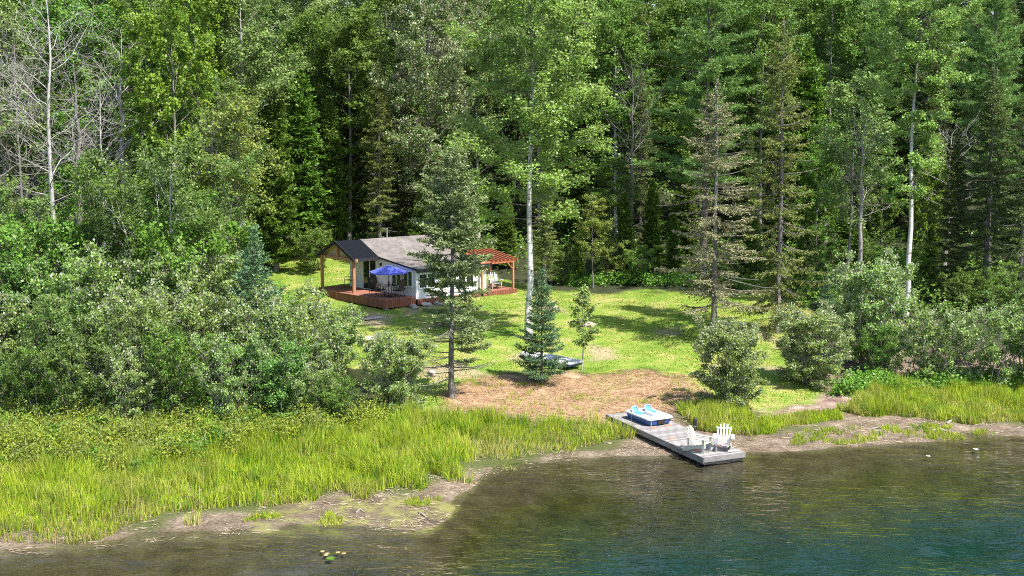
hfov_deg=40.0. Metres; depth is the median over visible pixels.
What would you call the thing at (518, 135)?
leafy tree
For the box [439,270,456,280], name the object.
window
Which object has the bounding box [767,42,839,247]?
cedar tree
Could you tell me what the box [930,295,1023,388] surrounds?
shrub
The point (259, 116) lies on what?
leafy tree
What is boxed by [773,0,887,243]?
leafy tree
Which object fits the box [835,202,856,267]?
cedar tree
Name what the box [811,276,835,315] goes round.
young spruce
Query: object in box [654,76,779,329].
spruce tree
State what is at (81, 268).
shrub
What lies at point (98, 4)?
leafy tree
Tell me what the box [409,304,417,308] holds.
rubble stone
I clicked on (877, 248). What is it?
shrub
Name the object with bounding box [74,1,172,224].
leafy tree
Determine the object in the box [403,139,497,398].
spruce tree
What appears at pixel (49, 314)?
shrub
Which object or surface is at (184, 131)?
maple tree
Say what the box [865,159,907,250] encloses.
maple tree
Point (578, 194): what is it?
cedar tree
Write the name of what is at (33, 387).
shrub
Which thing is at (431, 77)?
cedar tree
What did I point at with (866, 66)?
pine tree
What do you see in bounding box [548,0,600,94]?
leafy tree
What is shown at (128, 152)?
maple tree
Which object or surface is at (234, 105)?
birch tree
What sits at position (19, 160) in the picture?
bare tree
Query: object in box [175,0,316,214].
leafy tree
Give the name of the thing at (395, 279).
window
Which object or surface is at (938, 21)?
pine tree
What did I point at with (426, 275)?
window
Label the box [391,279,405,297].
patio chair
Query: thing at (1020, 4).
spruce tree
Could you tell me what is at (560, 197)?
spruce tree
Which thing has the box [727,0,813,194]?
pine tree
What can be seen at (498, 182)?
spruce tree
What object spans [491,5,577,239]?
leafy tree
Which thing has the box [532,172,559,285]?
spruce tree
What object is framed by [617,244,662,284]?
shrub
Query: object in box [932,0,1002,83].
pine tree
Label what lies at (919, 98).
spruce tree
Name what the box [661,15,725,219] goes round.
leafy tree
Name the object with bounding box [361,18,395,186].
cedar tree
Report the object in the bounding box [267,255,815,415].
lawn grass
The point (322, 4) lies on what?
leafy tree
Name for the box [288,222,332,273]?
shrub
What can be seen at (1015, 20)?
spruce tree
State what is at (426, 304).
rubble stone
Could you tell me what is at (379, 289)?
patio chair
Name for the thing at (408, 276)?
window
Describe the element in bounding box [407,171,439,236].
cedar tree
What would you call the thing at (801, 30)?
leafy tree
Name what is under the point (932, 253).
cedar tree
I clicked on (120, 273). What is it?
shrub
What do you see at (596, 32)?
leafy tree
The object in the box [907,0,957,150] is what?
spruce tree
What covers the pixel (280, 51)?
leafy tree
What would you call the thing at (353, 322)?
shrub
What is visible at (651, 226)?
cedar tree
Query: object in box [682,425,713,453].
adirondack chair
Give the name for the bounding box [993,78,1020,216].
cedar tree
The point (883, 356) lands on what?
shrub
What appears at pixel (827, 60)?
pine tree
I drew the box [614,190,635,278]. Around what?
cedar tree
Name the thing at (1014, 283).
shrub
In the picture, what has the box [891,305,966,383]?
shrub
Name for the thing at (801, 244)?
cedar tree
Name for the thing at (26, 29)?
leafy tree
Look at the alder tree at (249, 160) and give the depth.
74.55 m
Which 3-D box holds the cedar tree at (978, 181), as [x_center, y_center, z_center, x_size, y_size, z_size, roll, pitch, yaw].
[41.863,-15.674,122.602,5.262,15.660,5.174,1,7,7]
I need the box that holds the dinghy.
[520,351,583,367]
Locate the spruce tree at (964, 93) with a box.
[938,56,982,213]
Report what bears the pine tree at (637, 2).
on the ground at (552, 500)
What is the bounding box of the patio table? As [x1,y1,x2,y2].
[379,282,397,297]
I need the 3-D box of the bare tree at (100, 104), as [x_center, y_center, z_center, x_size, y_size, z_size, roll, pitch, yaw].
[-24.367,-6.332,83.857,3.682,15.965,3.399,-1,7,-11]
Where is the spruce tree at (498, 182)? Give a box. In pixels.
[455,19,518,221]
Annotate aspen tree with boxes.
[431,0,619,339]
[853,0,990,316]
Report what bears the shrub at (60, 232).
on the ground at (552, 500)
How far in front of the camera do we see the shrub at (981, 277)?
84.56 m
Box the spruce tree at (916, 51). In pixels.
[902,2,943,147]
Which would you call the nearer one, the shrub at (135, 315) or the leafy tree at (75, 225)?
the shrub at (135, 315)
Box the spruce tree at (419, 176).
[397,43,440,198]
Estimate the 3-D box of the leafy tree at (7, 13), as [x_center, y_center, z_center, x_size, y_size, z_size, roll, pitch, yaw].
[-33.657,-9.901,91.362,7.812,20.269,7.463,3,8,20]
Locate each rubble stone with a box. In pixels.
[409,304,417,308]
[421,302,431,306]
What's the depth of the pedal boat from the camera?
62.47 m
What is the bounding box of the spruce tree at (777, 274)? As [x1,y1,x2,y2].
[729,16,830,335]
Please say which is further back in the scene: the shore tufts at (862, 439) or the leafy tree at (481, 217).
the leafy tree at (481, 217)
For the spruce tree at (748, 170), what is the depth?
93.73 m
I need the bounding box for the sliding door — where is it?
[363,260,376,290]
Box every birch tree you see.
[192,91,288,290]
[571,0,661,252]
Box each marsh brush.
[0,389,397,474]
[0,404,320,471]
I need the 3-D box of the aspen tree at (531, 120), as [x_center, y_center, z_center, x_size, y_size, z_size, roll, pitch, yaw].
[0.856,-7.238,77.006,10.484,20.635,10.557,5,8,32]
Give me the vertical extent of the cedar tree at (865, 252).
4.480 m
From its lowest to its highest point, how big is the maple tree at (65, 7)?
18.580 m
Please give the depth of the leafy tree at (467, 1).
133.77 m
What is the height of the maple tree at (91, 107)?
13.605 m
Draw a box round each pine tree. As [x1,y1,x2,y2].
[574,26,685,228]
[597,0,682,198]
[630,0,767,288]
[652,0,735,152]
[694,1,792,175]
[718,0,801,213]
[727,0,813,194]
[810,0,899,189]
[820,0,912,231]
[823,0,909,211]
[880,0,983,129]
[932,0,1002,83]
[934,0,1023,230]
[938,0,1023,268]
[1016,0,1023,46]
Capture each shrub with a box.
[0,189,107,355]
[0,237,76,373]
[0,246,87,379]
[0,291,66,401]
[0,340,70,417]
[0,351,29,410]
[9,283,97,399]
[18,315,138,417]
[21,237,127,376]
[45,286,163,399]
[76,260,166,368]
[80,230,240,365]
[96,334,172,418]
[103,269,204,402]
[121,185,260,367]
[134,276,274,402]
[138,310,215,417]
[157,252,251,378]
[187,330,270,419]
[210,284,343,403]
[228,333,310,417]
[252,278,332,372]
[282,353,338,416]
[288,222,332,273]
[290,328,354,396]
[305,300,373,371]
[310,371,361,424]
[352,327,436,413]
[533,240,583,284]
[593,229,635,280]
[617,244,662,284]
[687,313,770,409]
[697,231,758,277]
[766,299,855,387]
[793,238,851,283]
[825,246,919,371]
[826,289,870,330]
[858,319,903,376]
[865,241,905,280]
[874,242,933,292]
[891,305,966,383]
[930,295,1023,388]
[939,265,1001,311]
[940,315,985,365]
[979,287,1023,385]
[983,267,1023,319]
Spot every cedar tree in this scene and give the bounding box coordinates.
[249,82,303,271]
[280,61,334,258]
[314,101,354,247]
[333,44,376,239]
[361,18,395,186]
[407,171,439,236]
[419,17,447,163]
[494,195,519,268]
[550,33,621,240]
[572,228,585,277]
[592,7,626,158]
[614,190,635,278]
[638,178,666,271]
[648,0,667,146]
[660,213,684,276]
[668,165,700,260]
[743,212,764,281]
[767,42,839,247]
[789,1,835,130]
[793,235,807,288]
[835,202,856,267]
[850,229,870,268]
[873,57,920,223]
[919,223,942,292]
[967,19,1012,188]
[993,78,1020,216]
[1009,6,1023,93]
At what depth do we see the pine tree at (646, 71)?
102.82 m
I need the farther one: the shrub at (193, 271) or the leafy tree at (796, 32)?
the leafy tree at (796, 32)
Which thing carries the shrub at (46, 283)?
on the ground at (552, 500)
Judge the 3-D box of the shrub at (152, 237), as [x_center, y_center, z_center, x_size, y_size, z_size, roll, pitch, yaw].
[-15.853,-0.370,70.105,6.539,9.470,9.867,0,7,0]
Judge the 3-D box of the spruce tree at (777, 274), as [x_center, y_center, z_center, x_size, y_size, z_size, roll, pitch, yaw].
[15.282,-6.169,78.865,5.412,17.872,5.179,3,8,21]
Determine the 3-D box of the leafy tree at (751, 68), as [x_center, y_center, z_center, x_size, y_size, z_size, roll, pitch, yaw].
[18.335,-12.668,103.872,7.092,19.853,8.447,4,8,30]
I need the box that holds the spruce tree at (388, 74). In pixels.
[353,10,404,229]
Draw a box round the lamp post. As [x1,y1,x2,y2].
[693,417,696,430]
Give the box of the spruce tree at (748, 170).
[726,130,769,277]
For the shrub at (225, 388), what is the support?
on the ground at (552, 500)
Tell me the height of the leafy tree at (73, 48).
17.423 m
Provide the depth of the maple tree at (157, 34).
83.86 m
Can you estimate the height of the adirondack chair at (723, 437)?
1.047 m
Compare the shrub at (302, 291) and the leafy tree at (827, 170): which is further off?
the leafy tree at (827, 170)
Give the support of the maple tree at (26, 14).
on the ground at (552, 500)
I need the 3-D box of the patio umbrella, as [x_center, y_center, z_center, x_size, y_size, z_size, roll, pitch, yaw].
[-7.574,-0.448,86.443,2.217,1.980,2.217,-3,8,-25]
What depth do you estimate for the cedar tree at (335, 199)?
101.26 m
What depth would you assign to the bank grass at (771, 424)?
63.78 m
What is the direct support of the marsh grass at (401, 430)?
on the ground at (552, 500)
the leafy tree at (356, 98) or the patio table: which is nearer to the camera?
the patio table
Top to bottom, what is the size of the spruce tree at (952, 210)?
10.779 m
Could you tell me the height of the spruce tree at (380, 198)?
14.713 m
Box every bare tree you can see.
[0,0,109,273]
[0,10,60,279]
[0,19,37,245]
[12,19,142,250]
[61,11,181,253]
[71,56,131,244]
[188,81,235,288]
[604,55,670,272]
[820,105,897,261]
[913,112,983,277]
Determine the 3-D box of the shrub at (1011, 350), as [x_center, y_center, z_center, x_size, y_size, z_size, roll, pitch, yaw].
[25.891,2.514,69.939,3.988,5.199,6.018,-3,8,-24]
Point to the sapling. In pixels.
(583, 297)
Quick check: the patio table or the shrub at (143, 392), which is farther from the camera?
the patio table
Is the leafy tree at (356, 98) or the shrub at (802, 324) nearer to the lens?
the shrub at (802, 324)
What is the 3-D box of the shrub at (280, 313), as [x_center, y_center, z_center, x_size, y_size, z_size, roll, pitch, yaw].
[-10.553,2.630,64.283,6.322,5.692,4.189,1,7,7]
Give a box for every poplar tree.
[365,0,483,206]
[418,0,515,187]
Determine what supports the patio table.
on the cottage
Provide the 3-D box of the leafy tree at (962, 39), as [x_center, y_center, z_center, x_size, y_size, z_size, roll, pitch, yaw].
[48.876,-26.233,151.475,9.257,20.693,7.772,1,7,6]
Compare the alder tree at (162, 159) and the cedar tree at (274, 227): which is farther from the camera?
the cedar tree at (274, 227)
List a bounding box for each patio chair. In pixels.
[367,277,380,296]
[372,274,380,284]
[373,279,385,296]
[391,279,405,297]
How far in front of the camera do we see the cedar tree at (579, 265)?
94.35 m
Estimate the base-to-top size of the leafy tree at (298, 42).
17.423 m
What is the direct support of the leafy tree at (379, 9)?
on the ground at (552, 500)
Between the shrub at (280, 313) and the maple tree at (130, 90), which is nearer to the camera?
the shrub at (280, 313)
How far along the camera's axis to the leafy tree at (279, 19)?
136.84 m
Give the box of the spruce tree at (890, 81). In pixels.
[859,7,908,190]
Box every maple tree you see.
[0,47,78,218]
[4,0,43,94]
[29,0,98,136]
[33,53,133,247]
[58,56,130,170]
[88,41,170,180]
[107,22,169,183]
[108,0,228,231]
[138,0,251,252]
[148,73,222,192]
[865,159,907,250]
[897,154,959,256]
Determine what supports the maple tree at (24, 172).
on the ground at (552, 500)
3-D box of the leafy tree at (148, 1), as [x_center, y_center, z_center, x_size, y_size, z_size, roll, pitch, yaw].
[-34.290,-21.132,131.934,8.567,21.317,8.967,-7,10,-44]
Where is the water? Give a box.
[15,431,1023,575]
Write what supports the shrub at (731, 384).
on the ground at (552, 500)
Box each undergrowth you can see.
[0,267,1023,420]
[3,132,1023,319]
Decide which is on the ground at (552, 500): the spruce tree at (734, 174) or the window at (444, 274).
the spruce tree at (734, 174)
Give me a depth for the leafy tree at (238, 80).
105.40 m
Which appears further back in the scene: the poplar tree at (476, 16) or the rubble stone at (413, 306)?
the poplar tree at (476, 16)
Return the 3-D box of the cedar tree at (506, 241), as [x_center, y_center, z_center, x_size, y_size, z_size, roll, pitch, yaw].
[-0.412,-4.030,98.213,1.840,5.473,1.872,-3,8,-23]
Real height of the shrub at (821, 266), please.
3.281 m
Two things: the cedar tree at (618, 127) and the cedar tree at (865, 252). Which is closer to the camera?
the cedar tree at (865, 252)
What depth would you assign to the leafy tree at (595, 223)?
92.06 m
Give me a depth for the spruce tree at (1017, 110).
97.28 m
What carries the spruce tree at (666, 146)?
on the ground at (552, 500)
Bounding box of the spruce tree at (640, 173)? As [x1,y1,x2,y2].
[621,69,659,258]
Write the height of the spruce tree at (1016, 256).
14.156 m
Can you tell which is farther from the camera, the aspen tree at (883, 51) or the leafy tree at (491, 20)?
the leafy tree at (491, 20)
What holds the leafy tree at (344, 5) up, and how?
on the ground at (552, 500)
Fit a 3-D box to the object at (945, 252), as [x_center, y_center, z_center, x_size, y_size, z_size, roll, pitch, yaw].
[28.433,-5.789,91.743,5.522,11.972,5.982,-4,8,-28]
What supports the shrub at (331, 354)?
on the ground at (552, 500)
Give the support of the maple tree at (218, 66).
on the ground at (552, 500)
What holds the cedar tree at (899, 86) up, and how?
on the ground at (552, 500)
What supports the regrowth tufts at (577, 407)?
on the ground at (552, 500)
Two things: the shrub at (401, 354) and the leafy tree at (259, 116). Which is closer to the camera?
the shrub at (401, 354)
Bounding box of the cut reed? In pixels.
[436,368,699,420]
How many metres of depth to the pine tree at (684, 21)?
124.17 m
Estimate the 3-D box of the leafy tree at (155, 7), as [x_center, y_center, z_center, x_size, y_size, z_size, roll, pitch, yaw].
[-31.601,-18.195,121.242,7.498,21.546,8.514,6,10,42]
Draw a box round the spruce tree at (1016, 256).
[987,93,1023,303]
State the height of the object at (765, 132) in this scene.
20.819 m
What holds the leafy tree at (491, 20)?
on the ground at (552, 500)
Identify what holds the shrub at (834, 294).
on the ground at (552, 500)
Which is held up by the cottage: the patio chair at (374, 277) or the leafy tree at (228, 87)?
the patio chair at (374, 277)
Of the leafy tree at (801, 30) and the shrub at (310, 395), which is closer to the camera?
the shrub at (310, 395)
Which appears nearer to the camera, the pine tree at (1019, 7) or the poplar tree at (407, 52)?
the poplar tree at (407, 52)
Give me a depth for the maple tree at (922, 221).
92.71 m
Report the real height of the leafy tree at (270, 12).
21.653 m
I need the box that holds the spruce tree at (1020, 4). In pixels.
[1012,1,1023,23]
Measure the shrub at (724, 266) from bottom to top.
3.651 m
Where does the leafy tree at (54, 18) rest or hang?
on the ground at (552, 500)
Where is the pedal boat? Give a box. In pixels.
[625,404,672,425]
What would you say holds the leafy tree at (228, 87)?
on the ground at (552, 500)
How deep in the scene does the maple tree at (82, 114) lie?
101.29 m
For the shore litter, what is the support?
on the ground at (552, 500)
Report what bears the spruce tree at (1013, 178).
on the ground at (552, 500)
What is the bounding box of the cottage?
[315,228,517,309]
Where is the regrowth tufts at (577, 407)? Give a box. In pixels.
[443,369,700,418]
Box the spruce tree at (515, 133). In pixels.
[490,6,548,188]
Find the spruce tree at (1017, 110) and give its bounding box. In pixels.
[978,32,1023,265]
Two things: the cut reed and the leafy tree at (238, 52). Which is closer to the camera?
the cut reed
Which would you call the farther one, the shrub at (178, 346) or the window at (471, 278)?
the window at (471, 278)
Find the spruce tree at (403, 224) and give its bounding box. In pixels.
[369,43,424,237]
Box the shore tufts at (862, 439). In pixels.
[240,420,994,526]
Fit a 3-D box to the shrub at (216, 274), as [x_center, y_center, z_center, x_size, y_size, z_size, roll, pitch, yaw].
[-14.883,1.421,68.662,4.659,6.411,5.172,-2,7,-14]
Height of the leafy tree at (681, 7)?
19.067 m
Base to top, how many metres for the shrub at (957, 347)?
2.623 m
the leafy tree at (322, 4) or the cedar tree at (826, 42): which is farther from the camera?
the cedar tree at (826, 42)
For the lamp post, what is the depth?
61.16 m
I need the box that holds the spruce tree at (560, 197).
[551,24,577,210]
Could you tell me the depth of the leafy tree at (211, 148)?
80.66 m
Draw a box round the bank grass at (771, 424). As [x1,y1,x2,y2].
[750,407,843,434]
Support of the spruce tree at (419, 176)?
on the ground at (552, 500)
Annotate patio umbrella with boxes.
[369,265,407,296]
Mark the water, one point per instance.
(694, 481)
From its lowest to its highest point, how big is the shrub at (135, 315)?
6.237 m
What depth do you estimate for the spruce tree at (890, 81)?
124.27 m
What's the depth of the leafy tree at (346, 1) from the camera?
161.68 m
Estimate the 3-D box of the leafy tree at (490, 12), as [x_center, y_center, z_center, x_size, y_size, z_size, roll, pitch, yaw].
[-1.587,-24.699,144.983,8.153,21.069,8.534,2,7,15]
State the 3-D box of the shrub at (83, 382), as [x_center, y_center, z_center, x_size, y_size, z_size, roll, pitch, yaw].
[-18.366,3.616,60.805,5.468,4.762,3.624,-5,8,-33]
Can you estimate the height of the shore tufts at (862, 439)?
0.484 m
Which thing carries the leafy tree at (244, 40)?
on the ground at (552, 500)
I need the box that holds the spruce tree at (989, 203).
[954,61,1023,302]
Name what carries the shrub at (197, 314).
on the ground at (552, 500)
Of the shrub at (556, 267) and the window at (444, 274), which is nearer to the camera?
the window at (444, 274)
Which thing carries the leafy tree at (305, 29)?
on the ground at (552, 500)
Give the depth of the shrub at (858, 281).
72.00 m
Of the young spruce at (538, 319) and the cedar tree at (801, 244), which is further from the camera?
the cedar tree at (801, 244)
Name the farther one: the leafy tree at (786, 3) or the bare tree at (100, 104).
the leafy tree at (786, 3)
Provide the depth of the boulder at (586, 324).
81.23 m
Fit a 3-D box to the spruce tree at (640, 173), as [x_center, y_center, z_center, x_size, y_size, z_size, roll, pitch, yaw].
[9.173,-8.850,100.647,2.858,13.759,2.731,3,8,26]
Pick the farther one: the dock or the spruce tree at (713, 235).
the spruce tree at (713, 235)
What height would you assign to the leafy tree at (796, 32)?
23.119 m
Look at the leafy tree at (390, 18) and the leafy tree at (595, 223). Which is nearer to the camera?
the leafy tree at (595, 223)
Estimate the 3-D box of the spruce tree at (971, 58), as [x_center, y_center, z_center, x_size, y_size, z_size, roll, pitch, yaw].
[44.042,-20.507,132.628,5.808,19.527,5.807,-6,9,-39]
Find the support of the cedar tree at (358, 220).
on the ground at (552, 500)
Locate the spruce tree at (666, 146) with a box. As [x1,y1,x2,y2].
[648,2,699,167]
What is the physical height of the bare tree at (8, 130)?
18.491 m
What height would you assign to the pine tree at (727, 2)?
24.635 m
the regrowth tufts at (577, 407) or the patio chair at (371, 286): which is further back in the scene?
the patio chair at (371, 286)
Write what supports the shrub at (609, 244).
on the ground at (552, 500)
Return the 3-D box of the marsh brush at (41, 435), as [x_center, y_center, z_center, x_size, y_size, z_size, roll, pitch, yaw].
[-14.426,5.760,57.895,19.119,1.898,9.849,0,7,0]
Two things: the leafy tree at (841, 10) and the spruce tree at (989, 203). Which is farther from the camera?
the leafy tree at (841, 10)
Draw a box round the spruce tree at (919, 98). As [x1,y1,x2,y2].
[890,15,960,239]
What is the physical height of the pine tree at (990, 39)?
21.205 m
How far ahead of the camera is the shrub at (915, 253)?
90.33 m
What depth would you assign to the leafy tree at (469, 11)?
122.94 m
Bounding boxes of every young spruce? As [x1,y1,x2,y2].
[222,224,290,391]
[511,266,570,383]
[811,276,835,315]
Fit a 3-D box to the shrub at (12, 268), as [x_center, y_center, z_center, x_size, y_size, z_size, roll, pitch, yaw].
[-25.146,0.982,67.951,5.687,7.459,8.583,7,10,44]
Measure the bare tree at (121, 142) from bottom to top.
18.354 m
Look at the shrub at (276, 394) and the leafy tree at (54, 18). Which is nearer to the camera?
the shrub at (276, 394)
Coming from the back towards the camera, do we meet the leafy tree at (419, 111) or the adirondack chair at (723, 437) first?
the leafy tree at (419, 111)
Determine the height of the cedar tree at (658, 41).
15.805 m
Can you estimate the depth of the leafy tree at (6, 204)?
72.11 m
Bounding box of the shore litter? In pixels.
[0,404,1020,554]
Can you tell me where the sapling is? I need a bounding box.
[568,285,601,369]
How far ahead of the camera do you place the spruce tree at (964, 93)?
113.97 m
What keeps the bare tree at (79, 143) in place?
on the ground at (552, 500)
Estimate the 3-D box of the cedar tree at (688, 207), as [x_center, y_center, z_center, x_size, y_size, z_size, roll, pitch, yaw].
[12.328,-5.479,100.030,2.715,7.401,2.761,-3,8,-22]
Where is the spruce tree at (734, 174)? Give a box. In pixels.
[709,53,775,219]
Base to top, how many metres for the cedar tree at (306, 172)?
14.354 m
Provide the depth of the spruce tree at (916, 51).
145.41 m
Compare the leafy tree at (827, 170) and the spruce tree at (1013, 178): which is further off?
the spruce tree at (1013, 178)
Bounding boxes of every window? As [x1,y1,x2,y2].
[391,266,400,285]
[403,270,412,287]
[418,273,435,288]
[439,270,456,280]
[458,269,473,281]
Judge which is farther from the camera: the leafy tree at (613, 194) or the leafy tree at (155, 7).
the leafy tree at (155, 7)
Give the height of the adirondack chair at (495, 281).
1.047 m
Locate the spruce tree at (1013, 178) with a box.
[995,91,1023,231]
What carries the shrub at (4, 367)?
on the ground at (552, 500)
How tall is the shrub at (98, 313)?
5.320 m
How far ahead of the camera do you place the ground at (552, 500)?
54.02 m
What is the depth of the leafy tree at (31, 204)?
72.63 m
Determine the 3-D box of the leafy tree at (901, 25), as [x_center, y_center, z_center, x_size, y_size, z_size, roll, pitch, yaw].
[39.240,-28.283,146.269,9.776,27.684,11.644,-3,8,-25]
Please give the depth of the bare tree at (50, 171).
76.18 m
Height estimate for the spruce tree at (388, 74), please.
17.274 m
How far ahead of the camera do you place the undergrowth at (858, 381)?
69.75 m
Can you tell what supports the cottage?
on the ground at (552, 500)
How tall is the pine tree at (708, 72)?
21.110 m
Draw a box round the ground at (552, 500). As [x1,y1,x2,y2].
[0,56,1023,575]
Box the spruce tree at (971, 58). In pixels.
[943,1,993,172]
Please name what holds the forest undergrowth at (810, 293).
on the ground at (552, 500)
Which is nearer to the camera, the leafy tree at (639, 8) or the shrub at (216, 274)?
the shrub at (216, 274)
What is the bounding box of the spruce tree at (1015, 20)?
[1003,2,1022,127]
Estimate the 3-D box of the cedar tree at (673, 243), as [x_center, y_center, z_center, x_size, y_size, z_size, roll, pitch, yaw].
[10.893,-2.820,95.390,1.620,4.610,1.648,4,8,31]
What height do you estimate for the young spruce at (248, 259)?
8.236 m
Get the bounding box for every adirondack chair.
[488,272,502,288]
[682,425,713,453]
[713,423,734,451]
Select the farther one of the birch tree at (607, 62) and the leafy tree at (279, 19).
the leafy tree at (279, 19)
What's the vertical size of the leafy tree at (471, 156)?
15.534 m
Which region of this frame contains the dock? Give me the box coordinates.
[606,412,745,464]
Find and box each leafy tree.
[0,0,62,212]
[0,0,67,243]
[0,0,131,223]
[0,82,16,190]
[0,176,34,352]
[0,194,66,287]
[29,2,110,158]
[59,0,124,144]
[60,218,110,343]
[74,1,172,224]
[100,0,181,151]
[110,0,175,47]
[173,0,258,142]
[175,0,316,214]
[178,63,269,254]
[211,47,261,210]
[224,1,292,186]
[241,89,288,265]
[243,28,288,143]
[255,0,330,146]
[255,0,358,136]
[267,0,328,126]
[273,4,347,244]
[291,0,407,239]
[325,11,386,188]
[326,0,351,24]
[328,0,391,86]
[344,0,428,69]
[347,0,406,42]
[382,25,436,200]
[424,0,492,160]
[432,0,496,131]
[432,41,509,239]
[454,164,493,254]
[470,0,519,32]
[479,0,562,145]
[486,0,556,214]
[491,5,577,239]
[529,0,649,159]
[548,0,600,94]
[571,193,615,287]
[584,156,645,268]
[601,0,694,222]
[635,0,739,189]
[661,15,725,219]
[702,0,811,80]
[714,0,803,232]
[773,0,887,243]
[788,0,834,47]
[789,1,840,74]
[792,114,852,264]
[807,69,906,269]
[843,0,916,68]
[944,1,991,114]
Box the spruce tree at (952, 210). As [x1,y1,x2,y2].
[924,129,980,301]
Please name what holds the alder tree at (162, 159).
on the ground at (552, 500)
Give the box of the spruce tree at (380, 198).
[359,57,400,237]
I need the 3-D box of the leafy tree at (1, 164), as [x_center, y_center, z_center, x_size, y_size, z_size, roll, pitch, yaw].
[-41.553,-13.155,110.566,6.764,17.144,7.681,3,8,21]
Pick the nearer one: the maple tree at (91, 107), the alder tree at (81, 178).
the alder tree at (81, 178)
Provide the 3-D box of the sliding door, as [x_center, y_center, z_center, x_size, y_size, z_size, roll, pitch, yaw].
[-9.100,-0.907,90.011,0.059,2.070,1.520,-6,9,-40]
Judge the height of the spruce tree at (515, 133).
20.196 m
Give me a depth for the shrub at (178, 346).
60.13 m
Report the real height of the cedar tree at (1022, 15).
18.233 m
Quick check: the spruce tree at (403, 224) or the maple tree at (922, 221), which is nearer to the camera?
the maple tree at (922, 221)
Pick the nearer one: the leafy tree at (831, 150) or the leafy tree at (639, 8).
the leafy tree at (831, 150)
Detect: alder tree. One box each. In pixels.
[58,154,184,302]
[62,126,242,295]
[127,145,262,291]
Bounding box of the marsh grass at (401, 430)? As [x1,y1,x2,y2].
[0,372,1023,543]
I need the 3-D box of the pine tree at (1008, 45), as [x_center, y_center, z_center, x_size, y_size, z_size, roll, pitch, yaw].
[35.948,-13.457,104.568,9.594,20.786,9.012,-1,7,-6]
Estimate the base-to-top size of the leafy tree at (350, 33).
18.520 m
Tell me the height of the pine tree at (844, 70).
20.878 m
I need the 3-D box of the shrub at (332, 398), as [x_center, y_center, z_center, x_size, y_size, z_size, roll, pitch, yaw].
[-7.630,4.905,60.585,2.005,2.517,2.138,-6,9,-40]
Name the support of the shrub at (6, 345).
on the ground at (552, 500)
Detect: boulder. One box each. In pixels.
[363,316,384,319]
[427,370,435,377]
[582,322,595,327]
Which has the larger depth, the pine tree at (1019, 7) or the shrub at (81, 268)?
the pine tree at (1019, 7)

